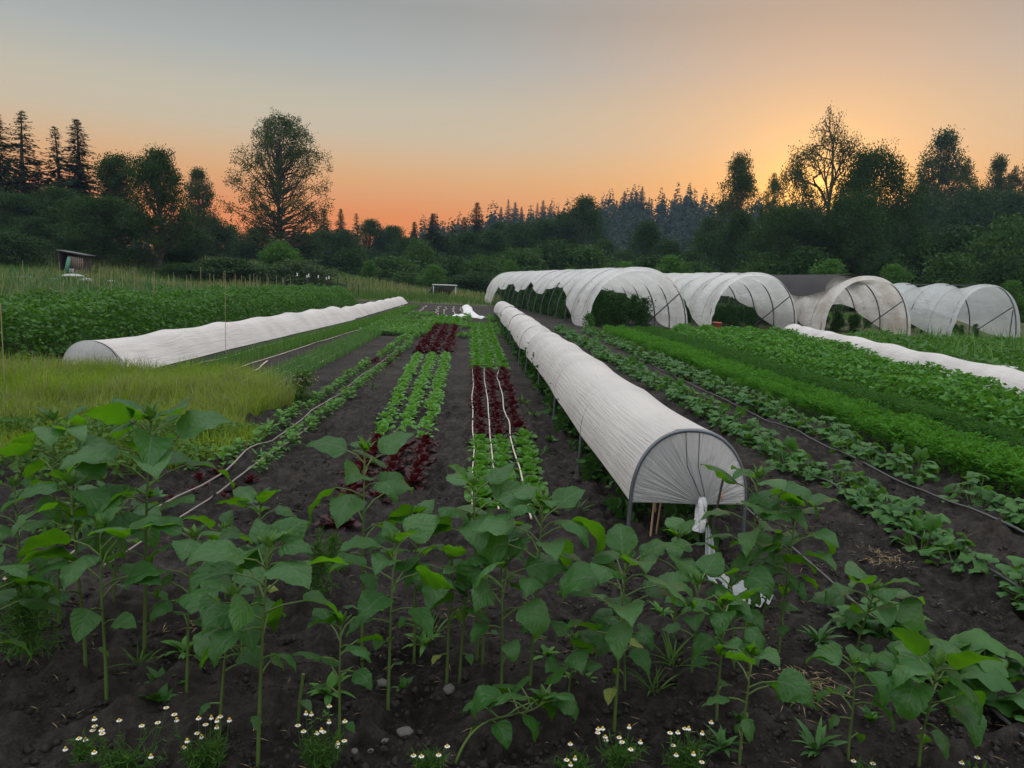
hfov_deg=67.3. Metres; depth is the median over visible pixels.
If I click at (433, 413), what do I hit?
green lettuce
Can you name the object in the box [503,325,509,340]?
bushy plant
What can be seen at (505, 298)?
leafy plant
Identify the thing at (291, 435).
leafy seedling
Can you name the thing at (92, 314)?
bean foliage
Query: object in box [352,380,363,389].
leafy seedling
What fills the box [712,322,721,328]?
plant pot
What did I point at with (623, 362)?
cucumber plant
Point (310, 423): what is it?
leafy seedling
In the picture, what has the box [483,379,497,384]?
red lettuce
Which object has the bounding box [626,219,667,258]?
leafy tree
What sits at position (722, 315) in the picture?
leafy plant
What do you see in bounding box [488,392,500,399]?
red lettuce
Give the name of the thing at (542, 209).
fir tree
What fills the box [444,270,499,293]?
green shrub
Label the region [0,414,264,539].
weed cover
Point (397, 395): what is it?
green lettuce
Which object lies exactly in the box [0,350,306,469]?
grass patch
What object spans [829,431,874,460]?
cucumber plant
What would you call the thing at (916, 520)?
cucumber plant
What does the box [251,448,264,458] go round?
weed
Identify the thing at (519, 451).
green lettuce
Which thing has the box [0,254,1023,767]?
ground
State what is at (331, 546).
feathery plant
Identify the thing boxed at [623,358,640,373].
cucumber plant
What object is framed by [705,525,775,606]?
cloth tail
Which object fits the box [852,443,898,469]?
cucumber plant
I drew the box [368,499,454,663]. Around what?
sunflower plant
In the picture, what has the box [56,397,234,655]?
sunflower plant
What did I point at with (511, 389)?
red lettuce
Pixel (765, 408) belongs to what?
cucumber plant
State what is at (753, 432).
cucumber plant
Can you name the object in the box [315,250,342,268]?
spruce tree
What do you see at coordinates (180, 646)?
weed
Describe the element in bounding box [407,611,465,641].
weed
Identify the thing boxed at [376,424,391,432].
green lettuce
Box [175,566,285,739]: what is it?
sunflower plant
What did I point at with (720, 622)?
sunflower plant
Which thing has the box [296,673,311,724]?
broken stalk
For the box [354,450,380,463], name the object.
red lettuce
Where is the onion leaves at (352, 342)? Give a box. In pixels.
[255,312,413,384]
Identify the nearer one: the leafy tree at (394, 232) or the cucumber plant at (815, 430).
the cucumber plant at (815, 430)
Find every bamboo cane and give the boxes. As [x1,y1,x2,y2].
[650,503,654,535]
[655,503,661,533]
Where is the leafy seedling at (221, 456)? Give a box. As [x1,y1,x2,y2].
[207,452,236,467]
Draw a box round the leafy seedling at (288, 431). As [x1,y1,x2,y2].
[280,429,300,439]
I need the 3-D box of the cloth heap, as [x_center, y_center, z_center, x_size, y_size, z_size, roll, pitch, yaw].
[-2.358,-3.843,40.111,1.932,0.156,14.346,2,8,-3]
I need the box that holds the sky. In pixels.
[0,0,1023,250]
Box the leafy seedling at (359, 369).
[355,364,365,371]
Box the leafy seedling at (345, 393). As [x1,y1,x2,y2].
[336,390,353,400]
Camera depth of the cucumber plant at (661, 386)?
11.93 m
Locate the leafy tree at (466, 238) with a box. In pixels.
[441,228,495,259]
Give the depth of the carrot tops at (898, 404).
11.14 m
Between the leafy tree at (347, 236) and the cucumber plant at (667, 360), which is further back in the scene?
the leafy tree at (347, 236)
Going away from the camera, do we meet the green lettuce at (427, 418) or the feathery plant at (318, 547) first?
the feathery plant at (318, 547)
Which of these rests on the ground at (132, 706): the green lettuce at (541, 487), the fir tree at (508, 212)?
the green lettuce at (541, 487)
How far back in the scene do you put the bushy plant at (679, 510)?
5.05 m
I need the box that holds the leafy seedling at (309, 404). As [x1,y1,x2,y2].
[303,399,314,407]
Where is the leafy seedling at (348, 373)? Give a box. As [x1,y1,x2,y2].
[340,368,352,376]
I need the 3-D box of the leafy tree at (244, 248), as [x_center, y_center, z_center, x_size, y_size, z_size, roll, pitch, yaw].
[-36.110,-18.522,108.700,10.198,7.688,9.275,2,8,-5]
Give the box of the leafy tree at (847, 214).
[792,187,911,311]
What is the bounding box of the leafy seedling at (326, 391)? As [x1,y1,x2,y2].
[319,386,333,395]
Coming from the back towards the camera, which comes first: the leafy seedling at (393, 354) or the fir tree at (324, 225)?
the fir tree at (324, 225)
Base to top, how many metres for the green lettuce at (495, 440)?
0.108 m
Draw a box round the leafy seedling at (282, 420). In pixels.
[277,417,289,425]
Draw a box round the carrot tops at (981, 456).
[601,324,1023,503]
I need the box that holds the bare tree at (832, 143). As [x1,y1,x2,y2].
[780,101,864,250]
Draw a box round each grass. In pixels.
[0,247,500,301]
[0,248,862,320]
[0,265,262,298]
[0,266,252,326]
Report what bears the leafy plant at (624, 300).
on the ground at (132, 706)
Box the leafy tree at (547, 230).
[521,217,572,250]
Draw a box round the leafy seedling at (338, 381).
[333,379,344,388]
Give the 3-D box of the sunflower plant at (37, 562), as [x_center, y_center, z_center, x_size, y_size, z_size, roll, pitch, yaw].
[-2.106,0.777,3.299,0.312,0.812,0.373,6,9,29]
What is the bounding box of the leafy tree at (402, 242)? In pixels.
[376,236,434,257]
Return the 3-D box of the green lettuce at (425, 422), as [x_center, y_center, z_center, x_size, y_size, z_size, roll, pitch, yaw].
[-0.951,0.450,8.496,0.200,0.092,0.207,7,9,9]
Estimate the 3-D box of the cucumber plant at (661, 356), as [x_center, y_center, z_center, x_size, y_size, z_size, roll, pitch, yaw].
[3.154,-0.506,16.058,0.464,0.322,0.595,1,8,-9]
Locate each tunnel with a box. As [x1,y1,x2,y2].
[493,301,516,324]
[500,307,528,338]
[509,316,550,365]
[525,332,746,551]
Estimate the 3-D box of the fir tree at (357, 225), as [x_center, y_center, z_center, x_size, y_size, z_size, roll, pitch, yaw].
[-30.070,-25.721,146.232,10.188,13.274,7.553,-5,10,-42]
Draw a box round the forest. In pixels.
[97,182,894,258]
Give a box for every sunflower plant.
[0,406,119,631]
[0,474,68,623]
[0,543,73,659]
[11,461,140,667]
[16,494,183,699]
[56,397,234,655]
[77,480,161,601]
[131,515,245,692]
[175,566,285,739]
[182,510,254,599]
[186,517,347,767]
[215,486,295,598]
[290,608,384,751]
[306,431,414,667]
[327,513,455,710]
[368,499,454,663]
[405,544,497,684]
[430,563,490,683]
[432,463,528,660]
[442,513,523,665]
[452,536,568,683]
[454,663,578,764]
[472,484,605,685]
[545,620,606,702]
[556,523,695,731]
[590,593,655,690]
[639,516,717,639]
[661,552,753,672]
[675,587,765,721]
[685,563,774,668]
[698,463,817,653]
[702,637,812,764]
[728,530,817,653]
[736,490,839,653]
[806,643,899,760]
[808,561,924,653]
[861,627,1002,766]
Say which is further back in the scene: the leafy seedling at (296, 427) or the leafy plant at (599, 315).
the leafy plant at (599, 315)
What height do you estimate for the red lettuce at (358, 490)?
0.138 m
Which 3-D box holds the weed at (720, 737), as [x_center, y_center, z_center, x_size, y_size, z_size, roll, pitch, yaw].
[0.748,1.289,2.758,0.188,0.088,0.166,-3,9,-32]
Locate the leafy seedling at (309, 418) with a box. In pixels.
[298,415,317,425]
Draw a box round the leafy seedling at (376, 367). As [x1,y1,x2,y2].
[370,365,381,374]
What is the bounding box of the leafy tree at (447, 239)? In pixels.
[424,233,464,260]
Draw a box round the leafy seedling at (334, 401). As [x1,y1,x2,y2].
[325,398,343,409]
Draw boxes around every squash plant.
[828,597,936,640]
[884,628,1023,722]
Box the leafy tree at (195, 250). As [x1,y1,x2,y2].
[152,221,217,264]
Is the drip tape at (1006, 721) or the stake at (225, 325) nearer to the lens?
the drip tape at (1006, 721)
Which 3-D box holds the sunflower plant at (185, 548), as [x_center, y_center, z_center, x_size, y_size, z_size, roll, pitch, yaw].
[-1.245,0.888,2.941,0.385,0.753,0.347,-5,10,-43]
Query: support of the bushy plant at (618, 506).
on the ground at (132, 706)
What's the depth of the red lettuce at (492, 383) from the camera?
11.77 m
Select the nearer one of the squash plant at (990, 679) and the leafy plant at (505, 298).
the squash plant at (990, 679)
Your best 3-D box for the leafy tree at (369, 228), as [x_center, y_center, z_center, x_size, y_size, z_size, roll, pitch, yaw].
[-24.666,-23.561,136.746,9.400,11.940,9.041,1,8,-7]
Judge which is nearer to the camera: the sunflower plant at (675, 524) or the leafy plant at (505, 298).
the sunflower plant at (675, 524)
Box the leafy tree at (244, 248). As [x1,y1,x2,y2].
[216,225,278,262]
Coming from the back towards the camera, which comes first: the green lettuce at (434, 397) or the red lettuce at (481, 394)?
the red lettuce at (481, 394)
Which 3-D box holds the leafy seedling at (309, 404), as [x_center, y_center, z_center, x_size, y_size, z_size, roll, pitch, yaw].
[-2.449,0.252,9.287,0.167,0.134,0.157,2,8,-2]
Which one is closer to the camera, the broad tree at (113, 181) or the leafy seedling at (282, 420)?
the leafy seedling at (282, 420)
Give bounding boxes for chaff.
[30,400,1019,767]
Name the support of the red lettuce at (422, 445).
on the ground at (132, 706)
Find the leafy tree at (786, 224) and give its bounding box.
[718,202,843,304]
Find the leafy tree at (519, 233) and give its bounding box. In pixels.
[496,221,550,251]
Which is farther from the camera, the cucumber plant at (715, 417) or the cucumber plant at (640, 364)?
the cucumber plant at (640, 364)
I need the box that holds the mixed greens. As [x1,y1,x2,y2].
[840,330,1023,370]
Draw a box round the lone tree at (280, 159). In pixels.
[215,107,334,249]
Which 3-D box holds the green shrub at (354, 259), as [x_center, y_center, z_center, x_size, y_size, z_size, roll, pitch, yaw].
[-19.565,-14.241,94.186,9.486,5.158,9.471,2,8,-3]
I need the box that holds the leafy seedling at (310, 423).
[304,422,317,431]
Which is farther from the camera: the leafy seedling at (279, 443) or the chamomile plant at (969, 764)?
the leafy seedling at (279, 443)
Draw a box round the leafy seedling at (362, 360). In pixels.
[357,359,370,368]
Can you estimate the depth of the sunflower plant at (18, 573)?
2.79 m
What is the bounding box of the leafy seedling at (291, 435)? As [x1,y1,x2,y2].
[283,432,302,445]
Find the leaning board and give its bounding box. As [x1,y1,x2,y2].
[65,257,71,272]
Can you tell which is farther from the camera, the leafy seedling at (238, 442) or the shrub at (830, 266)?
the shrub at (830, 266)
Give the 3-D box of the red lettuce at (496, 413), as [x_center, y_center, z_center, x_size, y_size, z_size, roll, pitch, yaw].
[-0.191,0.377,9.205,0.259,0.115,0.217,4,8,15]
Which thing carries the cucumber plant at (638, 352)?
on the ground at (132, 706)
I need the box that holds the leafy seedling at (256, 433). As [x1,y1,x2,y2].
[248,430,266,439]
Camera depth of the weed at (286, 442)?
7.17 m
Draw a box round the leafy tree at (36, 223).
[4,215,73,252]
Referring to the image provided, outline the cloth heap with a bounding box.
[447,305,486,318]
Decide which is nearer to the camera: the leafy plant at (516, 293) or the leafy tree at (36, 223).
the leafy plant at (516, 293)
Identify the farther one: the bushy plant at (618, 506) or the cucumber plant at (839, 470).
the cucumber plant at (839, 470)
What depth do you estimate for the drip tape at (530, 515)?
7.72 m
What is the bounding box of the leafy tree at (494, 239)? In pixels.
[464,228,514,260]
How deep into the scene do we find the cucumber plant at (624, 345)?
19.46 m
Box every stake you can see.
[0,303,5,394]
[225,298,225,353]
[710,479,723,534]
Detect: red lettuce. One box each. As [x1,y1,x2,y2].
[166,493,178,499]
[183,485,200,492]
[191,471,210,484]
[207,466,223,477]
[220,492,232,498]
[223,483,240,491]
[241,472,258,481]
[312,513,361,530]
[334,485,371,497]
[335,479,367,492]
[340,464,376,475]
[342,471,374,486]
[352,460,373,471]
[353,444,380,458]
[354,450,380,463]
[356,457,377,465]
[358,438,377,453]
[365,489,392,504]
[368,432,384,438]
[373,467,407,481]
[374,460,410,472]
[377,446,411,458]
[382,452,407,466]
[402,442,413,448]
[404,473,430,489]
[405,452,436,466]
[405,467,429,479]
[406,459,431,469]
[407,447,427,458]
[408,442,435,451]
[412,344,424,352]
[412,434,438,442]
[412,438,442,449]
[413,347,426,352]
[425,346,440,353]
[438,347,453,353]
[441,345,455,352]
[468,398,485,404]
[469,426,493,437]
[470,395,480,399]
[470,401,484,406]
[470,423,488,430]
[471,405,487,412]
[471,419,487,427]
[473,392,485,396]
[473,409,487,414]
[477,412,487,417]
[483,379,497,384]
[486,382,499,387]
[486,409,500,416]
[486,427,506,437]
[487,400,500,406]
[487,418,499,425]
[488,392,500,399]
[489,406,502,414]
[490,411,505,418]
[490,420,503,427]
[491,415,507,422]
[493,423,508,432]
[501,395,520,399]
[504,387,515,393]
[504,399,519,406]
[506,408,521,414]
[506,413,522,420]
[508,417,518,425]
[510,420,527,427]
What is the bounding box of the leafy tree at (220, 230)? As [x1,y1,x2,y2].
[193,217,242,258]
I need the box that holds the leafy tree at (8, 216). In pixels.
[0,189,62,251]
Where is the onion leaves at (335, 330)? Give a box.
[165,304,418,373]
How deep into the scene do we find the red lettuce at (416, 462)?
6.58 m
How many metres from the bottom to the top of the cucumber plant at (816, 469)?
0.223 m
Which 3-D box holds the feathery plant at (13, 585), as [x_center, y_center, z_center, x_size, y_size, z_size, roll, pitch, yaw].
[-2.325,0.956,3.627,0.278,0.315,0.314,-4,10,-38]
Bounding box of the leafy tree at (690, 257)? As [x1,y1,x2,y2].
[676,249,720,269]
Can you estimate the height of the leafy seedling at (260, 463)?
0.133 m
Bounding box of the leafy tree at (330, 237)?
[306,230,347,262]
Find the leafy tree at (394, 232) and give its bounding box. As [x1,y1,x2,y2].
[367,224,405,278]
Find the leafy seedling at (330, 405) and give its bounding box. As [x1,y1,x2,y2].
[323,402,339,411]
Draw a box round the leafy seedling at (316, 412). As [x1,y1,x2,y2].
[308,410,325,421]
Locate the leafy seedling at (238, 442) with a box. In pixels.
[230,437,252,453]
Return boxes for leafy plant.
[499,285,509,298]
[500,289,511,302]
[506,285,515,306]
[509,290,519,304]
[513,289,528,308]
[515,290,529,308]
[524,288,535,309]
[525,289,531,310]
[529,292,540,312]
[535,290,548,312]
[539,291,555,315]
[547,293,562,316]
[552,289,570,318]
[558,296,570,318]
[590,288,614,325]
[601,293,618,323]
[607,295,632,326]
[614,293,629,321]
[622,294,644,324]
[630,296,655,326]
[685,302,691,322]
[711,307,719,324]
[713,305,727,324]
[723,304,734,323]
[725,307,743,326]
[730,306,747,323]
[742,305,758,326]
[828,311,842,331]
[833,317,846,328]
[847,313,861,331]
[864,319,871,327]
[952,324,961,332]
[957,324,965,335]
[971,323,980,336]
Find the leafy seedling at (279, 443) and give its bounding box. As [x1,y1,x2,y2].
[274,441,288,451]
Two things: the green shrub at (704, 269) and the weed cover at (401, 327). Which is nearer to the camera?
the weed cover at (401, 327)
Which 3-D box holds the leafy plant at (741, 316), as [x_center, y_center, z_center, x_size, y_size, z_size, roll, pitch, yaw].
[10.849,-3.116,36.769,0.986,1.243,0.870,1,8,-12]
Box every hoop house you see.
[485,267,687,328]
[611,272,797,328]
[720,276,910,335]
[729,283,1019,336]
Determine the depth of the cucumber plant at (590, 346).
18.89 m
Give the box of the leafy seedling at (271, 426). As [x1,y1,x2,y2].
[262,423,281,434]
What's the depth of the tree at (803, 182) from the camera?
83.85 m
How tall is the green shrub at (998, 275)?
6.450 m
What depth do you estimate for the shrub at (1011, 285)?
51.13 m
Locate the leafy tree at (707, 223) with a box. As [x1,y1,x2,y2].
[684,214,725,258]
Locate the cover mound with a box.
[61,274,82,276]
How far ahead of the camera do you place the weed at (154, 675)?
3.05 m
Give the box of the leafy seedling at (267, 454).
[256,452,278,462]
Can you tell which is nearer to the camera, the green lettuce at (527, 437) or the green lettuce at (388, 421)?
the green lettuce at (527, 437)
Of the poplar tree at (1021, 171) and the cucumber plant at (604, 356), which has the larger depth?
the poplar tree at (1021, 171)
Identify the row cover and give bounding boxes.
[56,306,354,369]
[341,297,406,317]
[783,324,1023,394]
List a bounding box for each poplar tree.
[179,166,220,247]
[706,149,765,299]
[756,173,786,256]
[905,176,928,228]
[911,124,978,225]
[950,157,983,193]
[981,152,1017,201]
[1004,165,1023,192]
[1015,164,1023,194]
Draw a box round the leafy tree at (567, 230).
[549,210,579,245]
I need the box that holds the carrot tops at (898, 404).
[631,325,1023,451]
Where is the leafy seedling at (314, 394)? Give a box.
[310,391,322,400]
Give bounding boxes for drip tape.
[70,349,397,553]
[103,427,308,565]
[240,330,356,367]
[471,365,474,504]
[484,368,499,508]
[486,329,531,518]
[602,340,1023,533]
[647,382,1022,587]
[746,508,1023,738]
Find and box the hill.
[611,223,790,258]
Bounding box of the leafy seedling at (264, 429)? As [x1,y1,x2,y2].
[253,425,275,438]
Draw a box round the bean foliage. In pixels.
[0,283,360,362]
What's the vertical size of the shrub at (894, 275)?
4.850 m
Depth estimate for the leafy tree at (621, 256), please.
102.85 m
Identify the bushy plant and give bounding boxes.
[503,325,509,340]
[506,330,512,344]
[510,339,518,355]
[511,334,521,359]
[518,347,527,365]
[520,342,532,370]
[524,352,537,385]
[525,352,535,376]
[532,365,550,394]
[540,377,556,405]
[543,383,565,416]
[551,398,579,437]
[567,427,594,454]
[575,437,614,484]
[603,473,656,522]
[658,503,736,547]
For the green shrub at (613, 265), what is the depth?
89.07 m
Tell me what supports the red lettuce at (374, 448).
on the ground at (132, 706)
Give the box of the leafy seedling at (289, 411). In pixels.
[280,407,297,417]
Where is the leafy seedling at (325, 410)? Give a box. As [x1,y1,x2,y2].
[317,406,333,415]
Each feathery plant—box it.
[0,559,50,611]
[0,586,65,665]
[303,524,343,604]
[319,530,348,574]
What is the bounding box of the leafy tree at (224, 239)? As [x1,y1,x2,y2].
[209,225,246,259]
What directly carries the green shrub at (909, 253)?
on the ground at (132, 706)
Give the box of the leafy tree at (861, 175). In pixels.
[825,138,936,283]
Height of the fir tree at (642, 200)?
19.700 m
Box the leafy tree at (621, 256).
[604,250,641,265]
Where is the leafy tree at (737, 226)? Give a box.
[706,209,766,272]
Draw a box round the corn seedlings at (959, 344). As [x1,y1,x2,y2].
[847,322,1023,371]
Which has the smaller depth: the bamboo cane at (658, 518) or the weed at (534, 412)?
the bamboo cane at (658, 518)
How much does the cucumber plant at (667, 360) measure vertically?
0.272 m
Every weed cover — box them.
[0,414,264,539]
[359,309,502,337]
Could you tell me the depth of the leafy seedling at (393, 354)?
15.02 m
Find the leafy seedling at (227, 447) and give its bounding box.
[212,445,238,457]
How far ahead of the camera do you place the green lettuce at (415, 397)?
10.14 m
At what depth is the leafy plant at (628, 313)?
33.10 m
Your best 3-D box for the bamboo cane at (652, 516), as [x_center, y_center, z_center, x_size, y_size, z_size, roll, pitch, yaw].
[0.912,0.814,4.967,0.050,0.551,0.013,-3,9,-37]
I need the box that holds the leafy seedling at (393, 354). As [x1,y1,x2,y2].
[387,353,399,360]
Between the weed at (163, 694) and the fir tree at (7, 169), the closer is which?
the weed at (163, 694)
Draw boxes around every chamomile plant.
[3,577,62,610]
[62,725,96,766]
[76,706,178,767]
[171,713,231,767]
[293,704,347,767]
[404,743,450,767]
[548,742,595,767]
[595,724,647,767]
[661,720,715,767]
[850,756,878,767]
[959,756,987,767]
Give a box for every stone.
[351,748,357,754]
[377,678,386,687]
[396,726,413,736]
[443,683,454,694]
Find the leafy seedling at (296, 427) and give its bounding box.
[285,423,308,437]
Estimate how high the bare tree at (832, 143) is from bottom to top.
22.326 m
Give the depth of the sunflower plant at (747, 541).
3.44 m
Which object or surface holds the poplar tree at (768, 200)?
on the ground at (132, 706)
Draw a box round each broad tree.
[30,192,183,265]
[85,149,146,243]
[107,141,204,269]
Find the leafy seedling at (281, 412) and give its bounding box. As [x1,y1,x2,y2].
[273,409,290,419]
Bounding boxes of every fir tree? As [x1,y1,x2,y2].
[0,110,57,215]
[0,115,29,191]
[26,126,67,198]
[28,162,44,190]
[35,119,148,254]
[309,210,337,233]
[332,209,350,270]
[350,213,365,252]
[407,222,418,239]
[417,213,447,267]
[446,221,457,238]
[459,217,469,231]
[465,202,488,248]
[499,207,502,221]
[502,199,512,225]
[509,202,518,224]
[518,207,524,222]
[535,203,540,218]
[536,200,546,219]
[609,200,618,225]
[610,191,630,225]
[631,190,640,216]
[637,186,648,220]
[646,197,654,220]
[654,198,667,222]
[697,207,702,223]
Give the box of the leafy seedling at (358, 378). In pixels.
[350,377,365,387]
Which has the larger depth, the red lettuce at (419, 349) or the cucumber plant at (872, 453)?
the red lettuce at (419, 349)
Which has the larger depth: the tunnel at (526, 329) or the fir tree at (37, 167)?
the fir tree at (37, 167)
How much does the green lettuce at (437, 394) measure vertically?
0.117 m
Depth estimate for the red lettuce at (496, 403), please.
9.94 m
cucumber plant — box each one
[566,331,577,339]
[575,335,586,345]
[581,337,588,347]
[586,341,605,349]
[590,345,601,353]
[592,346,607,358]
[595,331,608,339]
[596,349,611,360]
[600,349,615,359]
[605,333,615,343]
[608,353,625,365]
[613,338,631,348]
[614,356,628,365]
[615,357,637,369]
[619,341,636,351]
[621,361,635,372]
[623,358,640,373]
[625,343,643,352]
[628,342,640,354]
[628,361,649,379]
[632,365,656,381]
[633,347,645,359]
[641,350,664,362]
[641,371,666,387]
[643,348,660,364]
[652,352,671,365]
[654,374,672,389]
[655,377,678,391]
[658,356,677,368]
[663,361,678,371]
[665,361,686,376]
[665,384,696,400]
[666,385,699,407]
[667,377,690,395]
[675,364,700,378]
[682,367,706,381]
[684,392,721,415]
[689,400,719,419]
[692,369,720,384]
[700,374,724,388]
[702,378,726,391]
[707,408,728,422]
[709,403,742,430]
[716,378,740,397]
[721,406,758,436]
[722,378,748,400]
[727,419,769,444]
[730,390,751,403]
[735,390,770,409]
[740,428,767,447]
[748,392,781,413]
[750,428,797,458]
[762,398,795,419]
[765,435,808,471]
[779,410,809,429]
[784,453,828,480]
[798,415,842,436]
[817,423,862,450]
[819,460,879,488]
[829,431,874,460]
[835,472,878,496]
[837,483,905,513]
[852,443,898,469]
[856,493,911,528]
[876,442,913,471]
[876,496,954,540]
[889,446,940,485]
[889,514,954,557]
[922,532,1001,578]
[938,471,1016,509]
[983,497,1023,530]
[995,556,1023,601]
[1000,502,1023,530]
[1011,594,1023,610]
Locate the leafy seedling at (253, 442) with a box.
[248,437,264,447]
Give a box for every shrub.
[0,228,56,266]
[142,262,226,280]
[178,256,273,284]
[246,258,354,287]
[252,239,306,278]
[319,246,381,279]
[357,254,428,283]
[378,270,430,286]
[394,238,445,285]
[417,255,474,287]
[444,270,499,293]
[446,254,506,292]
[484,247,557,290]
[526,236,589,285]
[553,244,614,289]
[590,259,639,293]
[612,252,684,291]
[681,260,731,303]
[725,251,793,306]
[773,244,838,309]
[808,258,852,313]
[843,244,904,310]
[876,263,916,285]
[887,227,950,286]
[915,250,991,288]
[917,223,989,280]
[953,210,1023,296]
[962,248,1023,322]
[999,280,1023,324]
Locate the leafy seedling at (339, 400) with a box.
[331,397,346,407]
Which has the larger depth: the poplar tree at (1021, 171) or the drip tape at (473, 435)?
the poplar tree at (1021, 171)
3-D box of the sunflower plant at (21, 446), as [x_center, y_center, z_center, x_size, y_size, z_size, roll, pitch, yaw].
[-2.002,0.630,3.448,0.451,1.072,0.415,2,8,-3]
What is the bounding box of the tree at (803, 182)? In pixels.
[768,140,846,255]
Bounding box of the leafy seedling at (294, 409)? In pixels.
[287,406,301,417]
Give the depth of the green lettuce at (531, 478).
6.11 m
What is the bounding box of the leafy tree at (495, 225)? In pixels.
[484,220,512,251]
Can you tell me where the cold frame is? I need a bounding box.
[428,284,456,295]
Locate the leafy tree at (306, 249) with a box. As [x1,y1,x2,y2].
[263,231,338,264]
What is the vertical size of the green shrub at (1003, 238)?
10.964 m
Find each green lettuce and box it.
[374,420,391,428]
[376,411,392,418]
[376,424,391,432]
[377,419,395,427]
[388,400,402,404]
[388,408,398,416]
[389,396,400,401]
[390,387,406,392]
[390,394,404,399]
[395,412,414,420]
[398,378,409,382]
[398,419,418,428]
[400,411,416,417]
[402,408,417,413]
[405,400,420,407]
[407,394,423,402]
[408,398,421,405]
[411,382,426,388]
[413,389,427,396]
[414,378,430,383]
[416,430,433,437]
[417,420,434,425]
[418,424,438,430]
[419,416,436,423]
[420,413,434,421]
[422,401,440,408]
[423,400,440,406]
[425,395,443,403]
[425,403,440,411]
[425,411,438,416]
[428,389,444,396]
[429,392,443,399]
[430,383,442,388]
[431,375,446,380]
[463,478,490,494]
[464,485,492,502]
[465,435,491,443]
[467,439,490,449]
[467,443,490,457]
[467,449,490,458]
[467,465,491,473]
[468,453,494,461]
[468,458,497,468]
[468,497,496,509]
[469,361,484,367]
[473,469,490,482]
[474,433,492,441]
[484,364,496,368]
[486,497,526,515]
[489,438,510,445]
[490,455,521,467]
[491,452,512,462]
[492,433,509,441]
[492,442,512,450]
[494,447,512,453]
[496,460,516,472]
[497,363,510,369]
[511,438,533,449]
[512,427,537,438]
[513,435,536,443]
[514,462,543,477]
[515,446,538,457]
[516,451,542,462]
[516,455,542,469]
[517,471,539,479]
[521,475,547,490]
[523,444,538,449]
[526,482,548,494]
[528,499,559,513]
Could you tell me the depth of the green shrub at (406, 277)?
87.40 m
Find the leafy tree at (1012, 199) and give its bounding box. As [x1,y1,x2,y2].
[982,186,1023,244]
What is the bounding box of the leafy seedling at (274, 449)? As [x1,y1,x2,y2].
[263,446,285,457]
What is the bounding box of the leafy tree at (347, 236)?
[330,229,367,265]
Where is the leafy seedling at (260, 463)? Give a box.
[247,459,271,473]
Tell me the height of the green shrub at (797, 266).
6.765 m
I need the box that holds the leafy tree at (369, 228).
[354,217,394,258]
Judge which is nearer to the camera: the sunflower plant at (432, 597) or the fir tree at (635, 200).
the sunflower plant at (432, 597)
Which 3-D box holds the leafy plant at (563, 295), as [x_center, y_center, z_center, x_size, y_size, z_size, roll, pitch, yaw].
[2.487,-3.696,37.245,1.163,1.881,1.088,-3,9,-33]
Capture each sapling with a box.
[359,260,377,279]
[415,264,451,289]
[495,259,520,292]
[607,261,633,298]
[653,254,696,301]
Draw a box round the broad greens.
[665,323,1023,442]
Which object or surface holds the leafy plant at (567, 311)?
on the ground at (132, 706)
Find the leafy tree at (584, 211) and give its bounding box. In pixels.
[557,193,612,252]
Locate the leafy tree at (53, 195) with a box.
[4,184,108,252]
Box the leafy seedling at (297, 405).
[292,401,309,410]
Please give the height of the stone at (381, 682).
0.030 m
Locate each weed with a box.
[34,520,63,528]
[107,642,163,667]
[138,683,177,703]
[141,487,165,496]
[144,666,184,684]
[157,636,193,658]
[206,438,233,452]
[219,637,265,658]
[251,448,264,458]
[262,418,273,428]
[270,437,296,449]
[283,368,320,401]
[306,666,355,708]
[309,709,333,723]
[391,676,413,691]
[402,631,444,655]
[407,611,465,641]
[518,394,529,404]
[518,407,545,417]
[533,644,559,659]
[545,435,556,441]
[563,671,596,683]
[567,498,596,510]
[627,665,678,695]
[647,600,673,616]
[652,628,711,670]
[692,723,748,757]
[731,711,752,721]
[774,665,831,708]
[793,716,847,756]
[795,621,845,648]
[858,704,884,721]
[920,705,937,714]
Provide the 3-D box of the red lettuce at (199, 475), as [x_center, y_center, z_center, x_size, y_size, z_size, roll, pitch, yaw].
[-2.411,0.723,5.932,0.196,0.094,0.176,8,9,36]
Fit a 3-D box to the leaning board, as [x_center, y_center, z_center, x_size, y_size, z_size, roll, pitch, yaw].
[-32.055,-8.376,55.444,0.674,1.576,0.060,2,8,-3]
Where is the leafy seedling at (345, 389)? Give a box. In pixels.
[339,386,350,395]
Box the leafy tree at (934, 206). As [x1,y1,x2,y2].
[895,190,973,245]
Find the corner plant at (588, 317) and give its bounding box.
[581,311,595,328]
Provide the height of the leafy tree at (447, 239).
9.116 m
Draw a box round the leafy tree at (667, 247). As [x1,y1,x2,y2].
[646,238,684,268]
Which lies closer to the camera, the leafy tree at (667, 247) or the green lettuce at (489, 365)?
the green lettuce at (489, 365)
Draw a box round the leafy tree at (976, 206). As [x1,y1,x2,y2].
[938,184,1011,233]
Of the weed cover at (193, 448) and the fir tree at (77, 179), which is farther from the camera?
the fir tree at (77, 179)
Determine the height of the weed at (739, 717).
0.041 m
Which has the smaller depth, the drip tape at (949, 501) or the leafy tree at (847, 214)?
the drip tape at (949, 501)
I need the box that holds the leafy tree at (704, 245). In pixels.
[682,230,736,272]
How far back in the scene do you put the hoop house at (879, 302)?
33.33 m
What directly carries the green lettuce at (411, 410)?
on the ground at (132, 706)
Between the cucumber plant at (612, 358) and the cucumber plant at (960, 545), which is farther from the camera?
the cucumber plant at (612, 358)
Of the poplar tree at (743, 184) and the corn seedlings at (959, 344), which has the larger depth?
the poplar tree at (743, 184)
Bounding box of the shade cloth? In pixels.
[772,274,865,295]
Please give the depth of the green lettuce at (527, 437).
7.76 m
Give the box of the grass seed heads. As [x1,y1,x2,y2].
[0,347,299,431]
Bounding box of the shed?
[57,250,94,274]
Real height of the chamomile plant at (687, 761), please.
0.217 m
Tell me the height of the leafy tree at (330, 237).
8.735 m

